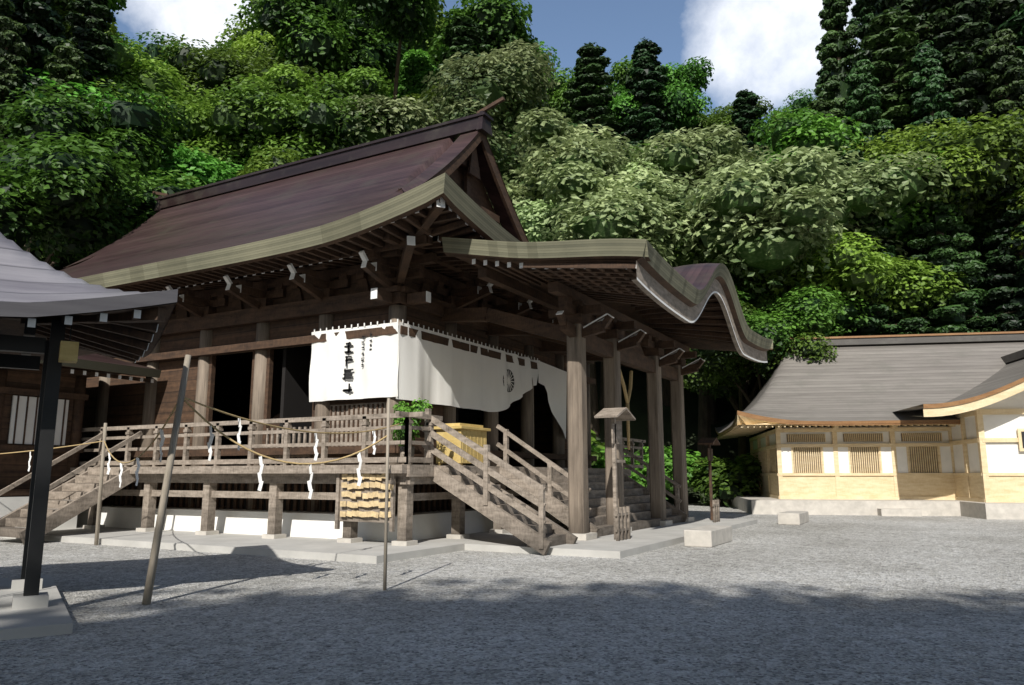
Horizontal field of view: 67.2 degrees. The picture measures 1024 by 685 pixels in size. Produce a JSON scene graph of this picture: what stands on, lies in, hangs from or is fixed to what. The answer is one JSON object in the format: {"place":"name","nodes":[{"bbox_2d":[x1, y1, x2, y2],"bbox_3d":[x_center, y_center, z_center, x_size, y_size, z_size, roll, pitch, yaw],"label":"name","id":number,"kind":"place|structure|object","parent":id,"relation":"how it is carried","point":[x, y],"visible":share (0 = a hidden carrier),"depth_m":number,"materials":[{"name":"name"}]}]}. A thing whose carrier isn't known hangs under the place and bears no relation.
{"place":"outdoors","nodes":[
{"label":"outdoors","id":0,"kind":"place"},
{"bbox_2d":[111,0,860,122],"label":"sky","id":1,"kind":"structure","parent":0,"point":[766,48],"materials":[{"name":"white"}]},
{"bbox_2d":[0,504,1023,684],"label":"gravel ground","id":2,"kind":"structure","parent":0,"point":[767,599],"depth_m":7.76,"materials":[{"name":"grey gravel"}]},
{"bbox_2d":[0,0,15,16],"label":"cedar tree","id":3,"kind":"object","parent":2,"relation":"on","point":[8,6],"visible":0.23,"depth_m":37.03,"materials":[{"name":"green plant"}]},
{"bbox_2d":[0,16,30,182],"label":"cedar tree","id":4,"kind":"object","parent":2,"relation":"on","point":[14,51],"visible":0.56,"depth_m":33.38,"materials":[{"name":"green plant"}]},
{"bbox_2d":[2,0,67,145],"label":"cedar tree","id":5,"kind":"object","parent":2,"relation":"on","point":[43,36],"visible":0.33,"depth_m":38.74,"materials":[{"name":"green plant"}]},
{"bbox_2d":[30,39,87,270],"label":"cedar tree","id":6,"kind":"object","parent":2,"relation":"on","point":[66,63],"visible":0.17,"depth_m":36.32,"materials":[{"name":"green plant"}]},
{"bbox_2d":[0,354,160,544],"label":"building","id":7,"kind":"structure","parent":2,"relation":"on","point":[68,501],"depth_m":17.82,"materials":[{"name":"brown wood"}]},
{"bbox_2d":[0,232,177,640],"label":"water pavilion","id":8,"kind":"structure","parent":2,"relation":"on","point":[52,318],"depth_m":7.95,"materials":[{"name":"metal"}]},
{"bbox_2d":[0,81,206,267],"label":"broad tree","id":9,"kind":"object","parent":2,"relation":"on","point":[67,190],"visible":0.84,"depth_m":29.26,"materials":[{"name":"green plant"}]},
{"bbox_2d":[0,355,402,604],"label":"shide rope poles","id":10,"kind":"object","parent":2,"relation":"on","point":[152,566],"visible":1,"depth_m":9.35,"materials":[{"name":"brown wood"}]},
{"bbox_2d":[235,145,306,176],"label":"broad tree","id":11,"kind":"object","parent":2,"relation":"on","point":[273,160],"depth_m":36.86,"materials":[{"name":"green plant"}]},
{"bbox_2d":[4,232,756,563],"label":"hall","id":12,"kind":"structure","parent":2,"relation":"on","point":[246,343],"depth_m":17.64,"materials":[{"name":"brown wood"}]},
{"bbox_2d":[60,96,597,336],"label":"hall roof","id":13,"kind":"structure","parent":12,"relation":"attached to","point":[437,182],"depth_m":21.36,"materials":[{"name":"brown wood"}]},
{"bbox_2d":[334,473,395,531],"bbox_3d":[-2.763,2.926,14.427,1.500,1.155,0.110,-5,-11,29],"label":"ema rack","id":14,"kind":"object","parent":12,"relation":"attached to","point":[364,501],"visible":0.9,"depth_m":14.41,"materials":[{"name":"yellow wood"}]},
{"bbox_2d":[399,446,414,464],"bbox_3d":[-2.093,2.265,15.348,0.304,0.380,0.320,-5,-11,29],"label":"sakaki pot","id":15,"kind":"object","parent":12,"relation":"on","point":[402,451],"visible":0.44,"depth_m":15.26,"materials":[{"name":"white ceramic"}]},
{"bbox_2d":[391,398,432,446],"bbox_3d":[-2.046,1.650,15.275,0.926,1.113,0.838,-5,-11,29],"label":"potted plant","id":16,"kind":"object","parent":15,"relation":"on","point":[400,433],"visible":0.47,"depth_m":15.24,"materials":[{"name":"green plant"}]},
{"bbox_2d":[309,319,566,437],"bbox_3d":[-1.425,1.292,20.215,2.580,2.195,8.352,-5,-11,29],"label":"curtain","id":17,"kind":"object","parent":12,"relation":"on","point":[398,366],"visible":1,"depth_m":17.20,"materials":[{"name":"fabric"}]},
{"bbox_2d":[434,423,490,465],"bbox_3d":[-1.079,2.218,16.584,0.740,0.895,1.200,-5,-11,29],"label":"offering box","id":18,"kind":"object","parent":12,"relation":"on","point":[476,434],"visible":0.57,"depth_m":16.23,"materials":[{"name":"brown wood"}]},
{"bbox_2d":[422,237,772,554],"bbox_3d":[2.593,1.464,19.264,5.712,6.420,11.445,-5,-11,29],"label":"entrance porch","id":19,"kind":"object","parent":12,"relation":"attached to","point":[640,304],"visible":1,"depth_m":16.41,"materials":[{"name":"brown wood"}]},
{"bbox_2d":[594,407,635,540],"bbox_3d":[2.131,2.650,15.690,0.500,2.639,1.054,-5,-11,29],"label":"lantern","id":20,"kind":"object","parent":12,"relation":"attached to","point":[622,527],"visible":1,"depth_m":15.57,"materials":[{"name":"brown wood"}]},
{"bbox_2d":[697,438,719,521],"bbox_3d":[5.607,3.864,21.837,0.555,2.338,1.388,-5,-11,29],"label":"lantern","id":21,"kind":"object","parent":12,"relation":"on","point":[714,507],"visible":1,"depth_m":22.01,"materials":[{"name":"brown wood"}]},
{"bbox_2d":[591,430,604,467],"bbox_3d":[1.649,5.928,35.432,5.706,4.027,6.304,0,-10,-1],"label":"shrub","id":22,"kind":"object","parent":2,"relation":"on","point":[599,444],"depth_m":34.10,"materials":[{"name":"green plant"}]},
{"bbox_2d":[591,443,646,485],"bbox_3d":[3.837,6.375,36.677,5.384,3.439,4.872,6,-12,-32],"label":"shrub","id":23,"kind":"object","parent":2,"relation":"on","point":[633,476],"visible":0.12,"depth_m":35.84,"materials":[{"name":"green plant"}]},
{"bbox_2d":[629,445,707,498],"bbox_3d":[7.536,6.466,36.785,4.306,3.220,4.626,4,-10,-20],"label":"shrub","id":24,"kind":"object","parent":2,"relation":"on","point":[690,459],"visible":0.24,"depth_m":36.03,"materials":[{"name":"green plant"}]},
{"bbox_2d":[536,145,951,461],"bbox_3d":[9.807,-1.302,41.746,22.158,20.002,22.774,1,-10,-4],"label":"tree","id":25,"kind":"object","parent":2,"relation":"on","point":[777,217],"visible":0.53,"depth_m":34.59,"materials":[{"name":"green plant"}]},
{"bbox_2d":[684,511,808,547],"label":"stone step blocks","id":26,"kind":"structure","parent":2,"relation":"on","point":[710,536],"depth_m":15.63,"materials":[{"name":"grey stone"}]},
{"bbox_2d":[664,295,837,431],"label":"broad tree","id":27,"kind":"object","parent":2,"relation":"on","point":[719,373],"visible":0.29,"depth_m":34.82,"materials":[{"name":"green plant"}]},
{"bbox_2d":[727,250,873,460],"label":"broad tree","id":28,"kind":"object","parent":2,"relation":"on","point":[803,312],"visible":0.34,"depth_m":33.98,"materials":[{"name":"green plant"}]},
{"bbox_2d":[668,195,970,377],"bbox_3d":[13.559,0.322,40.674,17.550,16.492,15.454,3,-10,-18],"label":"broad tree","id":29,"kind":"object","parent":2,"relation":"on","point":[853,270],"visible":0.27,"depth_m":36.76,"materials":[{"name":"green plant"}]},
{"bbox_2d":[715,331,1023,519],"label":"shrine office","id":30,"kind":"structure","parent":2,"relation":"on","point":[915,393],"depth_m":28.97,"materials":[{"name":"wood"},{"name":"white plaster"},{"name":"bark shingle"}]},
{"bbox_2d":[828,150,927,426],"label":"cedar tree","id":31,"kind":"object","parent":2,"relation":"on","point":[877,324],"visible":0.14,"depth_m":37.98,"materials":[{"name":"green plant"}]},
{"bbox_2d":[841,59,915,334],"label":"cedar tree","id":32,"kind":"object","parent":2,"relation":"on","point":[864,101],"visible":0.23,"depth_m":43.44,"materials":[{"name":"green plant"}]},
{"bbox_2d":[853,7,975,318],"bbox_3d":[22.757,-6.514,44.662,8.892,27.969,8.022,0,-10,0],"label":"cedar tree","id":33,"kind":"object","parent":2,"relation":"on","point":[891,38],"visible":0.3,"depth_m":45.66,"materials":[{"name":"green plant"}]},
{"bbox_2d":[829,107,1023,313],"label":"broad tree","id":34,"kind":"object","parent":2,"relation":"on","point":[986,158],"visible":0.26,"depth_m":37.16,"materials":[{"name":"green plant"}]},
{"bbox_2d":[894,130,1003,425],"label":"cedar tree","id":35,"kind":"object","parent":2,"relation":"on","point":[955,316],"visible":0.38,"depth_m":37.92,"materials":[{"name":"green plant"}]},
{"bbox_2d":[906,40,991,328],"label":"cedar tree","id":36,"kind":"object","parent":2,"relation":"on","point":[931,100],"visible":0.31,"depth_m":42.57,"materials":[{"name":"green plant"}]},
{"bbox_2d":[908,0,1023,328],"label":"cedar tree","id":37,"kind":"object","parent":2,"relation":"on","point":[961,30],"visible":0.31,"depth_m":43.51,"materials":[{"name":"green plant"}]},
{"bbox_2d":[914,0,1023,103],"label":"cedar tree","id":38,"kind":"object","parent":2,"relation":"on","point":[999,9],"visible":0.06,"depth_m":46.20,"materials":[{"name":"green plant"}]},
{"bbox_2d":[964,184,1023,259],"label":"broad tree","id":39,"kind":"object","parent":2,"relation":"on","point":[979,231],"visible":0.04,"depth_m":40.50,"materials":[{"name":"green plant"}]},
{"bbox_2d":[967,152,1023,331],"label":"cedar tree","id":40,"kind":"object","parent":2,"relation":"on","point":[1005,258],"visible":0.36,"depth_m":37.98,"materials":[{"name":"green plant"}]},
{"bbox_2d":[978,29,1023,330],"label":"cedar tree","id":41,"kind":"object","parent":2,"relation":"on","point":[1002,49],"visible":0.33,"depth_m":41.75,"materials":[{"name":"green plant"}]},
{"bbox_2d":[987,5,1020,35],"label":"cedar tree","id":42,"kind":"object","parent":2,"relation":"on","point":[998,22],"visible":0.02,"depth_m":47.91,"materials":[{"name":"green plant"}]},
{"bbox_2d":[998,4,1023,112],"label":"cedar tree","id":43,"kind":"object","parent":2,"relation":"on","point":[1014,23],"visible":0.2,"depth_m":43.44,"materials":[{"name":"green plant"}]},
{"bbox_2d":[591,361,767,503],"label":"hill terrain","id":44,"kind":"structure","parent":0,"point":[726,414],"depth_m":44.55,"materials":[{"name":"green plant"}]},
{"bbox_2d":[51,0,126,13],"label":"broad tree","id":45,"kind":"object","parent":44,"relation":"on","point":[113,5],"visible":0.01,"depth_m":75.88,"materials":[{"name":"green plant"}]},
{"bbox_2d":[51,0,130,46],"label":"broad tree","id":46,"kind":"object","parent":44,"relation":"on","point":[67,34],"depth_m":68.92,"materials":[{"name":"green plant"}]},
{"bbox_2d":[65,0,121,101],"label":"cedar tree","id":47,"kind":"object","parent":44,"relation":"on","point":[93,40],"visible":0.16,"depth_m":43.09,"materials":[{"name":"green plant"}]},
{"bbox_2d":[113,30,140,50],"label":"broad tree","id":48,"kind":"object","parent":44,"relation":"on","point":[118,32],"depth_m":74.37,"materials":[{"name":"green plant"}]},
{"bbox_2d":[18,67,243,188],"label":"broad tree","id":49,"kind":"object","parent":44,"relation":"on","point":[201,167],"visible":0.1,"depth_m":41.32,"materials":[{"name":"green plant"}]},
{"bbox_2d":[111,29,181,63],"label":"broad tree","id":50,"kind":"object","parent":44,"relation":"on","point":[150,47],"depth_m":55.85,"materials":[{"name":"green plant"}]},
{"bbox_2d":[85,28,216,140],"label":"broad tree","id":51,"kind":"object","parent":44,"relation":"on","point":[146,73],"visible":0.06,"depth_m":46.62,"materials":[{"name":"green plant"}]},
{"bbox_2d":[151,41,224,140],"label":"broad tree","id":52,"kind":"object","parent":44,"relation":"on","point":[169,53],"depth_m":51.89,"materials":[{"name":"green plant"}]},
{"bbox_2d":[199,39,238,57],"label":"broad tree","id":53,"kind":"object","parent":44,"relation":"on","point":[229,41],"visible":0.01,"depth_m":71.07,"materials":[{"name":"green plant"}]},
{"bbox_2d":[137,63,321,167],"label":"broad tree","id":54,"kind":"object","parent":44,"relation":"on","point":[213,130],"visible":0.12,"depth_m":45.25,"materials":[{"name":"green plant"}]},
{"bbox_2d":[153,34,330,105],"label":"broad tree","id":55,"kind":"object","parent":44,"relation":"on","point":[212,69],"visible":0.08,"depth_m":51.06,"materials":[{"name":"green plant"}]},
{"bbox_2d":[188,147,312,177],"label":"broad tree","id":56,"kind":"object","parent":44,"relation":"on","point":[243,162],"visible":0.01,"depth_m":45.23,"materials":[{"name":"green plant"}]},
{"bbox_2d":[180,65,394,171],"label":"broad tree","id":57,"kind":"object","parent":44,"relation":"on","point":[318,123],"visible":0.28,"depth_m":44.83,"materials":[{"name":"green plant"}]},
{"bbox_2d":[229,30,392,97],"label":"broad tree","id":58,"kind":"object","parent":44,"relation":"on","point":[249,42],"visible":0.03,"depth_m":64.55,"materials":[{"name":"green plant"}]},
{"bbox_2d":[212,0,451,85],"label":"broad tree","id":59,"kind":"object","parent":44,"relation":"on","point":[239,33],"visible":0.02,"depth_m":72.18,"materials":[{"name":"green plant"}]},
{"bbox_2d":[237,0,539,99],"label":"broad tree","id":60,"kind":"object","parent":44,"relation":"on","point":[335,37],"visible":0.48,"depth_m":61.27,"materials":[{"name":"green plant"}]},
{"bbox_2d":[401,82,447,118],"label":"broad tree","id":61,"kind":"object","parent":44,"relation":"on","point":[430,94],"visible":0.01,"depth_m":56.12,"materials":[{"name":"green plant"}]},
{"bbox_2d":[333,38,559,186],"bbox_3d":[-2.838,-7.518,54.197,20.929,21.745,21.510,3,-10,-16],"label":"broad tree","id":62,"kind":"object","parent":44,"relation":"on","point":[474,84],"visible":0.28,"depth_m":46.87,"materials":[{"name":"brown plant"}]},
{"bbox_2d":[389,64,530,152],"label":"broad tree","id":63,"kind":"object","parent":44,"relation":"on","point":[413,87],"visible":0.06,"depth_m":66.48,"materials":[{"name":"green plant"}]},
{"bbox_2d":[422,16,511,179],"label":"cedar tree","id":64,"kind":"object","parent":44,"relation":"on","point":[463,35],"visible":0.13,"depth_m":60.09,"materials":[{"name":"green plant"}]},
{"bbox_2d":[390,40,560,98],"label":"broad tree","id":65,"kind":"object","parent":44,"relation":"on","point":[414,60],"visible":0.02,"depth_m":67.04,"materials":[{"name":"green plant"}]},
{"bbox_2d":[527,91,558,144],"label":"broad tree","id":66,"kind":"object","parent":44,"relation":"on","point":[542,108],"visible":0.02,"depth_m":67.31,"materials":[{"name":"green plant"}]},
{"bbox_2d":[500,149,684,436],"bbox_3d":[4.901,-1.922,45.399,15.426,15.943,15.854,4,-10,-21],"label":"tree","id":67,"kind":"object","parent":44,"relation":"on","point":[531,224],"visible":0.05,"depth_m":38.78,"materials":[{"name":"green plant"}]},
{"bbox_2d":[563,42,623,148],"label":"cedar tree","id":68,"kind":"object","parent":44,"relation":"on","point":[591,75],"visible":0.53,"depth_m":61.57,"materials":[{"name":"green plant"}]},
{"bbox_2d":[535,55,663,128],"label":"broad tree","id":69,"kind":"object","parent":44,"relation":"on","point":[557,101],"visible":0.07,"depth_m":65.51,"materials":[{"name":"green plant"}]},
{"bbox_2d":[487,107,776,408],"bbox_3d":[5.431,-4.910,47.367,20.847,19.442,21.426,5,-11,-25],"label":"tree","id":70,"kind":"object","parent":44,"relation":"on","point":[691,158],"visible":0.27,"depth_m":40.24,"materials":[{"name":"green plant"}]},
{"bbox_2d":[620,37,677,150],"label":"cedar tree","id":71,"kind":"object","parent":44,"relation":"on","point":[646,70],"visible":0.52,"depth_m":60.65,"materials":[{"name":"green plant"}]},
{"bbox_2d":[594,56,714,137],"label":"broad tree","id":72,"kind":"object","parent":44,"relation":"on","point":[686,83],"visible":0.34,"depth_m":61.48,"materials":[{"name":"green plant"}]},
{"bbox_2d":[662,350,669,405],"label":"broad tree","id":73,"kind":"object","parent":44,"relation":"on","point":[665,392],"depth_m":45.93,"materials":[{"name":"green plant"}]},
{"bbox_2d":[625,140,746,424],"bbox_3d":[11.399,-3.736,44.629,13.022,17.668,11.000,-7,-12,37],"label":"broad tree","id":74,"kind":"object","parent":44,"relation":"on","point":[713,412],"depth_m":44.31,"materials":[{"name":"green plant"}]},
{"bbox_2d":[674,112,717,141],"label":"broad tree","id":75,"kind":"object","parent":44,"relation":"on","point":[700,123],"visible":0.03,"depth_m":67.43,"materials":[{"name":"green plant"}]},
{"bbox_2d":[688,453,761,506],"bbox_3d":[9.866,6.321,34.684,4.235,2.705,3.833,-5,-11,27],"label":"shrub","id":76,"kind":"object","parent":44,"relation":"on","point":[730,482],"visible":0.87,"depth_m":34.23,"materials":[{"name":"green plant"}]},
{"bbox_2d":[725,456,757,494],"bbox_3d":[10.869,6.628,36.154,3.654,2.543,3.401,2,-10,-10],"label":"shrub","id":77,"kind":"object","parent":44,"relation":"on","point":[747,457],"visible":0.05,"depth_m":36.02,"materials":[{"name":"green plant"}]},
{"bbox_2d":[693,96,797,139],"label":"broad tree","id":78,"kind":"object","parent":44,"relation":"on","point":[722,117],"visible":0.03,"depth_m":65.19,"materials":[{"name":"green plant"}]},
{"bbox_2d":[730,89,768,158],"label":"cedar tree","id":79,"kind":"object","parent":44,"relation":"on","point":[745,113],"visible":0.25,"depth_m":58.16,"materials":[{"name":"green plant"}]},
{"bbox_2d":[756,88,817,155],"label":"broad tree","id":80,"kind":"object","parent":44,"relation":"on","point":[804,101],"visible":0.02,"depth_m":66.13,"materials":[{"name":"green plant"}]},
{"bbox_2d":[807,98,841,328],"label":"cedar tree","id":81,"kind":"object","parent":44,"relation":"on","point":[821,105],"visible":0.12,"depth_m":47.62,"materials":[{"name":"green plant"}]},
{"bbox_2d":[815,61,847,96],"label":"cedar tree","id":82,"kind":"object","parent":44,"relation":"on","point":[821,71],"visible":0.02,"depth_m":74.44,"materials":[{"name":"green plant"}]},
{"bbox_2d":[813,0,860,146],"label":"cedar tree","id":83,"kind":"object","parent":44,"relation":"on","point":[837,53],"visible":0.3,"depth_m":52.59,"materials":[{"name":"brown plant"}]},
{"bbox_2d":[847,0,876,49],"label":"cedar tree","id":84,"kind":"object","parent":44,"relation":"on","point":[862,14],"visible":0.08,"depth_m":78.57,"materials":[{"name":"green plant"}]},
{"bbox_2d":[747,105,990,244],"bbox_3d":[18.487,-2.955,44.696,18.038,18.815,16.905,-5,-11,28],"label":"broad tree","id":85,"kind":"object","parent":44,"relation":"on","point":[806,131],"visible":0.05,"depth_m":40.94,"materials":[{"name":"green plant"}]},
{"bbox_2d":[852,0,942,118],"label":"cedar tree","id":86,"kind":"object","parent":44,"relation":"on","point":[881,7],"visible":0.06,"depth_m":49.56,"materials":[{"name":"green plant"}]},
{"bbox_2d":[914,0,930,15],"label":"cedar tree","id":87,"kind":"object","parent":44,"relation":"on","point":[925,2],"visible":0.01,"depth_m":55.55,"materials":[{"name":"green plant"}]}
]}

